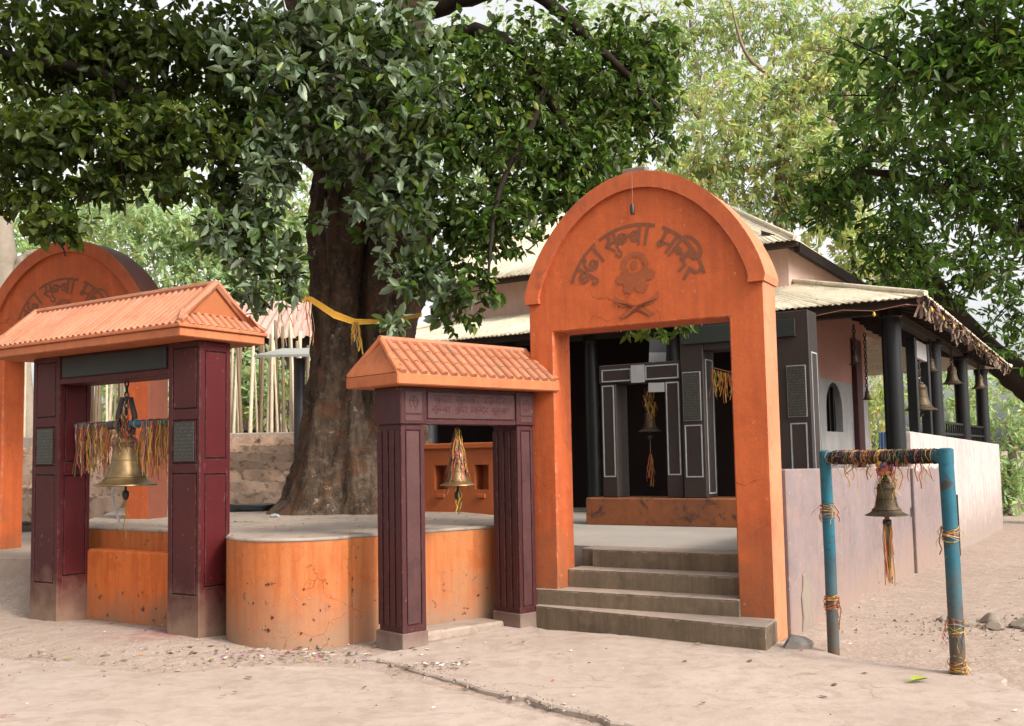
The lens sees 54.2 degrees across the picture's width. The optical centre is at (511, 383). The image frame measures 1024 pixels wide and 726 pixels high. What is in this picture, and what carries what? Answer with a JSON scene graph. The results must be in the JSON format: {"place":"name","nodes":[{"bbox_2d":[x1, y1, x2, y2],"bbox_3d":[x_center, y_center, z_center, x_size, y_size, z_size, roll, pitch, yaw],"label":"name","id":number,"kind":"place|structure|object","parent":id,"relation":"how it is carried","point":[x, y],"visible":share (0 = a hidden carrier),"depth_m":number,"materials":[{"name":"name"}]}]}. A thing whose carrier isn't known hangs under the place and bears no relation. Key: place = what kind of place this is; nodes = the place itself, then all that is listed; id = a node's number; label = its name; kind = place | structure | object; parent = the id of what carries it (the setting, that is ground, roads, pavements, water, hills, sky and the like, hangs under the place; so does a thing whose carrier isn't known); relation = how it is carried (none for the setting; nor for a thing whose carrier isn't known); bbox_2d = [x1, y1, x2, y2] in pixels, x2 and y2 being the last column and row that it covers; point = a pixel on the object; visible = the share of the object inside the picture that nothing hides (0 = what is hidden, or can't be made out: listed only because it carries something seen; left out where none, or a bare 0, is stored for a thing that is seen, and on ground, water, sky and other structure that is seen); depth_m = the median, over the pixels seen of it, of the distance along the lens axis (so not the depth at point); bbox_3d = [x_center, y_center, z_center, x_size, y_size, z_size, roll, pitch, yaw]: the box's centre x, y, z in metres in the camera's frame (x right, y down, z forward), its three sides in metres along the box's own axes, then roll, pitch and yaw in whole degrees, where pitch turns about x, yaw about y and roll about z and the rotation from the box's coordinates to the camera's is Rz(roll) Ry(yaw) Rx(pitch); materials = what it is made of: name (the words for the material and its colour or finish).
{"place":"outdoors","nodes":[
{"label":"outdoors","id":0,"kind":"place"},
{"bbox_2d":[0,531,30,577],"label":"path","id":1,"kind":"structure","parent":0,"point":[14,562],"depth_m":11.68,"materials":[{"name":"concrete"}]},
{"bbox_2d":[0,241,167,549],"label":"arched gate","id":2,"kind":"structure","parent":1,"relation":"on","point":[54,275],"depth_m":12.69,"materials":[{"name":"paint"}]},
{"bbox_2d":[0,659,585,725],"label":"pavement","id":3,"kind":"structure","parent":0,"point":[79,695],"depth_m":6.67,"materials":[{"name":"beige concrete"}]},
{"bbox_2d":[0,451,1023,725],"bbox_3d":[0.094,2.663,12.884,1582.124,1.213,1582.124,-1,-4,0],"label":"ground","id":4,"kind":"structure","parent":0,"point":[986,589],"depth_m":8.82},
{"bbox_2d":[0,176,36,287],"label":"bare trunk tree","id":5,"kind":"object","parent":4,"relation":"on","point":[11,260],"visible":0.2,"depth_m":20.12,"materials":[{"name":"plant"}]},
{"bbox_2d":[13,154,209,415],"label":"woodland tree","id":6,"kind":"object","parent":4,"relation":"on","point":[84,210],"visible":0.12,"depth_m":44.14,"materials":[{"name":"green plant"}]},
{"bbox_2d":[0,280,267,637],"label":"bell pavilion","id":7,"kind":"structure","parent":4,"relation":"on","point":[184,339],"depth_m":9.56,"materials":[{"name":"orange paint"}]},
{"bbox_2d":[103,461,121,528],"bbox_3d":[-4.077,1.123,10.194,0.339,0.700,0.022,-4,-5,33],"label":"white cable","id":8,"kind":"object","parent":7,"relation":"hanging from","point":[114,505],"visible":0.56,"depth_m":10.15,"materials":[{"name":"plastic"}]},
{"bbox_2d":[93,381,157,530],"bbox_3d":[-3.826,0.755,9.925,0.600,1.595,0.600,-1,-4,0],"label":"bell","id":9,"kind":"object","parent":7,"relation":"hanging from","point":[125,471],"visible":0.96,"depth_m":9.84,"materials":[{"name":"gold metal"}]},
{"bbox_2d":[0,30,285,242],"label":"woodland tree","id":10,"kind":"object","parent":4,"relation":"on","point":[143,76],"visible":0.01,"depth_m":50.30,"materials":[{"name":"green plant"}]},
{"bbox_2d":[22,436,293,521],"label":"stone retaining wall","id":11,"kind":"structure","parent":4,"relation":"on","point":[257,469],"depth_m":17.69,"materials":[{"name":"beige stone"}]},
{"bbox_2d":[23,432,293,447],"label":"kerb","id":12,"kind":"structure","parent":11,"relation":"on","point":[27,441],"depth_m":21.04,"materials":[{"name":"concrete"}]},
{"bbox_2d":[231,230,305,301],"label":"woodland tree","id":13,"kind":"object","parent":4,"relation":"on","point":[273,275],"visible":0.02,"depth_m":46.11,"materials":[{"name":"green plant"}]},
{"bbox_2d":[237,161,312,302],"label":"woodland tree","id":14,"kind":"object","parent":4,"relation":"on","point":[295,223],"visible":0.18,"depth_m":40.09,"materials":[{"name":"green plant"}]},
{"bbox_2d":[87,503,503,649],"bbox_3d":[-3.370,2.178,12.497,4.656,1.070,8.960,1,-5,-28],"label":"platform","id":15,"kind":"object","parent":4,"relation":"on","point":[314,584],"visible":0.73,"depth_m":9.30,"materials":[{"name":"paint"}]},
{"bbox_2d":[230,503,275,511],"bbox_3d":[-3.489,1.720,13.538,0.822,0.204,0.477,2,-5,-32],"label":"plastic sheet","id":16,"kind":"object","parent":15,"relation":"on","point":[248,507],"visible":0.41,"depth_m":13.37,"materials":[{"name":"black plastic"}]},
{"bbox_2d":[270,513,279,516],"bbox_3d":[-2.823,1.575,11.913,0.112,0.060,0.178,1,-5,-21],"label":"crumpled paper","id":17,"kind":"object","parent":15,"relation":"on","point":[274,515],"visible":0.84,"depth_m":11.87,"materials":[{"name":"white paper"}]},
{"bbox_2d":[0,0,694,515],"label":"sacred tree","id":18,"kind":"object","parent":15,"relation":"on","point":[362,124],"visible":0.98,"depth_m":11.61,"materials":[{"name":"green plant"}]},
{"bbox_2d":[275,295,421,353],"bbox_3d":[-2.010,-0.732,12.207,1.796,0.785,0.365,-1,-4,0],"label":"prayer sash","id":19,"kind":"object","parent":18,"relation":"attached to","point":[355,323],"visible":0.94,"depth_m":12.13,"materials":[{"name":"yellow fabric"}]},
{"bbox_2d":[424,442,493,514],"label":"niche wall","id":20,"kind":"structure","parent":15,"relation":"on","point":[479,462],"depth_m":12.30,"materials":[{"name":"orange paint"}]},
{"bbox_2d":[2,511,1019,719],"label":"litter","id":21,"kind":"object","parent":4,"relation":"on","point":[453,663],"visible":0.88,"depth_m":8.09,"materials":[{"name":"brown plant"}]},
{"bbox_2d":[0,435,1023,720],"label":"pebbles","id":22,"kind":"object","parent":4,"relation":"on","point":[512,697],"visible":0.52,"depth_m":8.33,"materials":[{"name":"stone"}]},
{"bbox_2d":[428,72,659,261],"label":"woodland tree","id":23,"kind":"object","parent":4,"relation":"on","point":[483,178],"visible":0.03,"depth_m":44.27,"materials":[{"name":"green plant"}]},
{"bbox_2d":[431,0,667,222],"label":"woodland tree","id":24,"kind":"object","parent":4,"relation":"on","point":[544,23],"visible":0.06,"depth_m":50.69,"materials":[{"name":"green plant"}]},
{"bbox_2d":[524,170,787,641],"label":"arched gate","id":25,"kind":"structure","parent":4,"relation":"on","point":[674,250],"depth_m":9.05,"materials":[{"name":"paint"}]},
{"bbox_2d":[630,172,634,214],"bbox_3d":[1.097,-1.746,9.162,0.044,0.400,0.043,-3,-5,30],"label":"hanging lamp holder","id":26,"kind":"object","parent":25,"relation":"hanging from","point":[632,209],"visible":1,"depth_m":9.14,"materials":[{"name":"metal"}]},
{"bbox_2d":[616,324,702,344],"bbox_3d":[1.423,-0.632,10.090,1.021,0.527,0.374,-4,-5,34],"label":"hanging branch","id":27,"kind":"object","parent":25,"relation":"hanging from","point":[663,338],"visible":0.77,"depth_m":10.02,"materials":[{"name":"green plant"}]},
{"bbox_2d":[580,0,930,189],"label":"pale tree","id":28,"kind":"object","parent":4,"relation":"on","point":[719,30],"visible":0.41,"depth_m":38.70,"materials":[{"name":"green plant"}]},
{"bbox_2d":[654,0,907,241],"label":"pale tree","id":29,"kind":"object","parent":4,"relation":"on","point":[801,90],"visible":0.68,"depth_m":30.15,"materials":[{"name":"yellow plant"}]},
{"bbox_2d":[781,467,914,636],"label":"parapet wall","id":30,"kind":"structure","parent":4,"relation":"on","point":[861,569],"depth_m":10.30,"materials":[{"name":"paint"}]},
{"bbox_2d":[799,170,911,466],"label":"woodland tree","id":31,"kind":"object","parent":4,"relation":"on","point":[877,407],"visible":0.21,"depth_m":40.05,"materials":[{"name":"green plant"}]},
{"bbox_2d":[809,448,970,675],"bbox_3d":[2.826,1.361,7.529,0.238,1.737,1.264,2,-5,-35],"label":"blue bell frame","id":32,"kind":"object","parent":4,"relation":"on","point":[943,458],"visible":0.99,"depth_m":7.30,"materials":[{"name":"paint"}]},
{"bbox_2d":[865,461,908,584],"bbox_3d":[2.823,1.022,7.539,0.315,0.992,0.315,-1,-4,0],"label":"bell","id":33,"kind":"object","parent":32,"relation":"hanging from","point":[886,506],"visible":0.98,"depth_m":7.51,"materials":[{"name":"dark brass"},{"name":"iron"},{"name":"coloured thread"}]},
{"bbox_2d":[768,0,1023,402],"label":"broadleaf tree","id":34,"kind":"object","parent":4,"relation":"on","point":[950,68],"visible":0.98,"depth_m":18.51,"materials":[{"name":"green plant"}]},
{"bbox_2d":[879,430,952,449],"bbox_3d":[11.033,2.049,26.215,2.700,1.631,0.135,-4,-5,31],"label":"blue sheet","id":35,"kind":"object","parent":4,"relation":"on","point":[882,440],"visible":0.03,"depth_m":26.94,"materials":[{"name":"blue plastic"}]},
{"bbox_2d":[935,615,947,621],"bbox_3d":[4.040,2.203,9.362,0.140,0.082,0.124,0,-4,-19],"label":"stone","id":36,"kind":"object","parent":4,"relation":"on","point":[943,618],"visible":0.56,"depth_m":9.33,"materials":[{"name":"beige stone"}]},
{"bbox_2d":[903,369,998,429],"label":"woodland tree","id":37,"kind":"object","parent":4,"relation":"on","point":[949,403],"visible":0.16,"depth_m":41.65,"materials":[{"name":"green plant"}]},
{"bbox_2d":[906,431,1002,572],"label":"veranda wall","id":38,"kind":"structure","parent":4,"relation":"on","point":[978,489],"depth_m":17.62,"materials":[{"name":"paint"}]},
{"bbox_2d":[964,617,975,626],"bbox_3d":[4.091,2.165,9.058,0.209,0.111,0.172,1,-5,-26],"label":"stone","id":39,"kind":"object","parent":4,"relation":"on","point":[970,622],"visible":0.38,"depth_m":8.98,"materials":[{"name":"beige stone"}]},
{"bbox_2d":[954,375,1023,515],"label":"woodland tree","id":40,"kind":"object","parent":4,"relation":"on","point":[1012,484],"visible":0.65,"depth_m":29.67,"materials":[{"name":"green plant"}]},
{"bbox_2d":[979,612,1000,622],"bbox_3d":[4.392,2.164,9.207,0.188,0.114,0.235,-2,-4,11],"label":"stone","id":41,"kind":"object","parent":4,"relation":"on","point":[987,617],"visible":0.69,"depth_m":9.14,"materials":[{"name":"beige stone"}]},
{"bbox_2d":[985,621,1003,630],"bbox_3d":[4.247,2.138,8.820,0.148,0.103,0.150,-4,-5,32],"label":"stone","id":42,"kind":"object","parent":4,"relation":"on","point":[995,625],"visible":0.91,"depth_m":8.77,"materials":[{"name":"beige stone"}]},
{"bbox_2d":[970,331,1023,503],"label":"woodland tree","id":43,"kind":"object","parent":4,"relation":"on","point":[1016,399],"visible":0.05,"depth_m":36.36,"materials":[{"name":"green plant"}]},
{"bbox_2d":[1008,617,1023,629],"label":"stone","id":44,"kind":"object","parent":4,"relation":"on","point":[1017,624],"visible":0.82,"depth_m":8.82,"materials":[{"name":"beige stone"}]},
{"bbox_2d":[0,0,1023,450],"label":"sky","id":45,"kind":"structure","parent":0,"point":[478,11],"materials":[{"name":"white"}]},
{"bbox_2d":[622,166,648,173],"bbox_3d":[1.155,-1.974,9.368,0.230,0.065,0.120,-3,-5,27],"label":"brick","id":46,"kind":"object","parent":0,"point":[624,171],"visible":0.42,"depth_m":9.31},
{"bbox_2d":[573,508,736,566],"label":"terrace floor","id":47,"kind":"structure","parent":0,"point":[585,535],"depth_m":11.12,"materials":[{"name":"concrete"}]},
{"bbox_2d":[254,348,434,453],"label":"shed","id":48,"kind":"structure","parent":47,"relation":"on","point":[299,379],"depth_m":16.95,"materials":[{"name":"metal"}]},
{"bbox_2d":[586,496,736,527],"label":"plinth","id":49,"kind":"structure","parent":47,"relation":"on","point":[667,511],"depth_m":12.75,"materials":[{"name":"orange paint"}]},
{"bbox_2d":[599,360,684,497],"bbox_3d":[1.765,0.615,13.178,1.155,1.750,0.384,-4,-5,31],"label":"black doorway frame","id":50,"kind":"object","parent":49,"relation":"on","point":[614,381],"visible":0.92,"depth_m":13.20,"materials":[{"name":"paint"}]},
{"bbox_2d":[631,365,644,382],"bbox_3d":[1.639,-0.128,13.063,0.190,0.230,0.007,-4,-5,32],"label":"notice","id":51,"kind":"object","parent":50,"relation":"attached to","point":[637,374],"visible":1,"depth_m":13.06,"materials":[{"name":"paper"}]},
{"bbox_2d":[638,382,660,485],"bbox_3d":[1.811,0.651,13.149,0.300,1.402,0.300,-1,-4,0],"label":"bell","id":52,"kind":"object","parent":50,"relation":"hanging from","point":[649,426],"visible":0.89,"depth_m":13.12,"materials":[{"name":"gold metal"}]},
{"bbox_2d":[648,382,663,391],"bbox_3d":[1.865,0.048,12.931,0.222,0.124,0.006,-4,-5,31],"label":"notice","id":53,"kind":"object","parent":50,"relation":"attached to","point":[655,387],"visible":1,"depth_m":12.93,"materials":[{"name":"paper"}]},
{"bbox_2d":[649,338,666,361],"bbox_3d":[1.924,-0.443,13.218,0.259,0.334,0.008,-4,-5,31],"label":"notice","id":54,"kind":"object","parent":50,"relation":"attached to","point":[657,350],"visible":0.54,"depth_m":13.22,"materials":[{"name":"paper"}]},
{"bbox_2d":[415,204,1012,516],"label":"temple","id":55,"kind":"structure","parent":47,"relation":"on","point":[810,279],"depth_m":16.99,"materials":[{"name":"paint"}]},
{"bbox_2d":[826,386,835,431],"bbox_3d":[5.272,0.324,16.758,0.080,0.970,1.100,-4,-5,31],"label":"window","id":56,"kind":"structure","parent":55,"relation":"in","point":[830,404],"depth_m":16.94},
{"bbox_2d":[849,324,860,364],"bbox_3d":[5.002,-0.576,14.633,0.180,0.604,0.180,-1,-4,0],"label":"bell","id":57,"kind":"object","parent":55,"relation":"hanging from","point":[855,361],"visible":1,"depth_m":14.62,"materials":[{"name":"gold metal"}]},
{"bbox_2d":[862,332,872,399],"bbox_3d":[5.546,-0.277,15.690,0.170,1.063,0.170,-1,-4,0],"label":"bell","id":58,"kind":"object","parent":55,"relation":"hanging from","point":[867,395],"visible":1,"depth_m":15.68,"materials":[{"name":"gold metal"}]},
{"bbox_2d":[816,304,999,361],"bbox_3d":[6.523,-0.667,17.345,2.695,0.164,8.803,-4,-5,31],"label":"light string","id":59,"kind":"object","parent":55,"relation":"attached to","point":[931,310],"visible":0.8,"depth_m":13.53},
{"bbox_2d":[928,339,938,371],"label":"bell","id":60,"kind":"object","parent":55,"relation":"hanging from","point":[932,368],"visible":0.67,"depth_m":16.37,"materials":[{"name":"gold metal"}]},
{"bbox_2d":[943,347,963,384],"bbox_3d":[7.944,-0.330,18.100,0.380,0.679,0.380,-1,-4,0],"label":"bell","id":61,"kind":"object","parent":55,"relation":"hanging from","point":[952,378],"visible":0.98,"depth_m":18.03,"materials":[{"name":"gold metal"}]},
{"bbox_2d":[914,295,1011,374],"bbox_3d":[8.252,-0.661,17.744,0.292,0.379,11.238,-4,-5,31],"label":"withered garland","id":62,"kind":"object","parent":55,"relation":"hanging from","point":[933,318],"visible":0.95,"depth_m":15.32,"materials":[{"name":"dried leaves"},{"name":"dried flowers"},{"name":"string"}]},
{"bbox_2d":[971,361,987,388],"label":"bell","id":63,"kind":"object","parent":55,"relation":"hanging from","point":[979,383],"visible":1,"depth_m":20.90,"materials":[{"name":"gold metal"}]},
{"bbox_2d":[679,309,821,497],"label":"tall black bell pavilion","id":64,"kind":"structure","parent":47,"relation":"on","point":[798,391],"depth_m":12.16,"materials":[{"name":"paint"}]},
{"bbox_2d":[709,367,731,403],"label":"marigold threads","id":65,"kind":"object","parent":64,"relation":"attached to","point":[720,377],"visible":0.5,"depth_m":12.62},
{"bbox_2d":[905,337,932,434],"bbox_3d":[6.346,0.632,15.525,0.140,2.605,1.290,-4,-5,31],"label":"black bell stand","id":66,"kind":"object","parent":47,"relation":"on","point":[916,350],"visible":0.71,"depth_m":15.06,"materials":[{"name":"black metal"}]},
{"bbox_2d":[905,360,937,416],"bbox_3d":[6.349,0.044,15.589,0.500,0.952,0.500,-1,-4,0],"label":"bell","id":67,"kind":"object","parent":66,"relation":"hanging from","point":[925,403],"visible":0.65,"depth_m":15.48,"materials":[{"name":"gold metal"}]},
{"bbox_2d":[366,626,1023,725],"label":"pavement","id":68,"kind":"structure","parent":0,"point":[623,680],"depth_m":6.89,"materials":[{"name":"beige concrete"}]},
{"bbox_2d":[346,335,558,650],"bbox_3d":[-0.478,0.973,9.075,1.954,2.714,0.787,3,-6,-44],"label":"bell shrine","id":69,"kind":"object","parent":68,"relation":"on","point":[415,384],"visible":0.99,"depth_m":8.70,"materials":[{"name":"tile"}]},
{"bbox_2d":[440,425,475,513],"bbox_3d":[-0.493,0.773,9.082,0.330,0.824,0.330,-1,-4,0],"label":"bell","id":70,"kind":"object","parent":69,"relation":"hanging from","point":[457,470],"visible":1,"depth_m":9.03,"materials":[{"name":"gold metal"}]},
{"bbox_2d":[536,546,777,650],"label":"stone steps","id":71,"kind":"structure","parent":68,"relation":"on","point":[685,594],"depth_m":9.03,"materials":[{"name":"concrete"}]},
{"bbox_2d":[783,634,813,648],"bbox_3d":[2.310,2.127,8.104,0.264,0.197,0.204,-1,-4,6],"label":"stone","id":72,"kind":"object","parent":68,"relation":"on","point":[792,641],"visible":0.67,"depth_m":8.03,"materials":[{"name":"grey stone"}]},
{"bbox_2d":[905,675,927,681],"bbox_3d":[2.744,1.999,6.785,0.196,0.026,0.078,1,-5,-23],"label":"fallen leaf","id":73,"kind":"object","parent":68,"relation":"on","point":[915,677],"visible":1,"depth_m":6.80,"materials":[{"name":"yellow plant"}]},
{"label":"upper ground","id":74,"kind":"structure","parent":0,"visible":0},
{"bbox_2d":[8,149,75,436],"bbox_3d":[-17.063,-2.999,32.264,5.300,10.695,4.998,-4,-5,38],"label":"woodland tree","id":75,"kind":"object","parent":74,"relation":"on","point":[22,245],"visible":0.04,"depth_m":31.95,"materials":[{"name":"green plant"}]},
{"bbox_2d":[23,313,311,436],"bbox_3d":[-7.787,-0.048,21.753,6.953,2.988,0.726,-1,-4,0],"label":"bamboo fence","id":76,"kind":"object","parent":74,"relation":"on","point":[272,415],"visible":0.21,"depth_m":21.81,"materials":[{"name":"beige wood"}]},
{"bbox_2d":[83,188,291,302],"bbox_3d":[-12.360,-2.597,38.285,8.047,10.546,4.296,-1,-4,0],"label":"woodland tree","id":77,"kind":"object","parent":74,"relation":"on","point":[161,237],"visible":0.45,"depth_m":37.81,"materials":[{"name":"green plant"}]},
{"bbox_2d":[90,344,305,434],"bbox_3d":[-8.124,0.273,26.030,6.128,3.101,2.051,-1,-4,0],"label":"woodland tree","id":78,"kind":"object","parent":74,"relation":"on","point":[245,381],"visible":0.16,"depth_m":25.80,"materials":[{"name":"green plant"}]},
{"bbox_2d":[230,301,311,432],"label":"house","id":79,"kind":"structure","parent":74,"relation":"on","point":[265,322],"depth_m":31.39,"materials":[{"name":"roof tile"},{"name":"plaster"}]}
]}

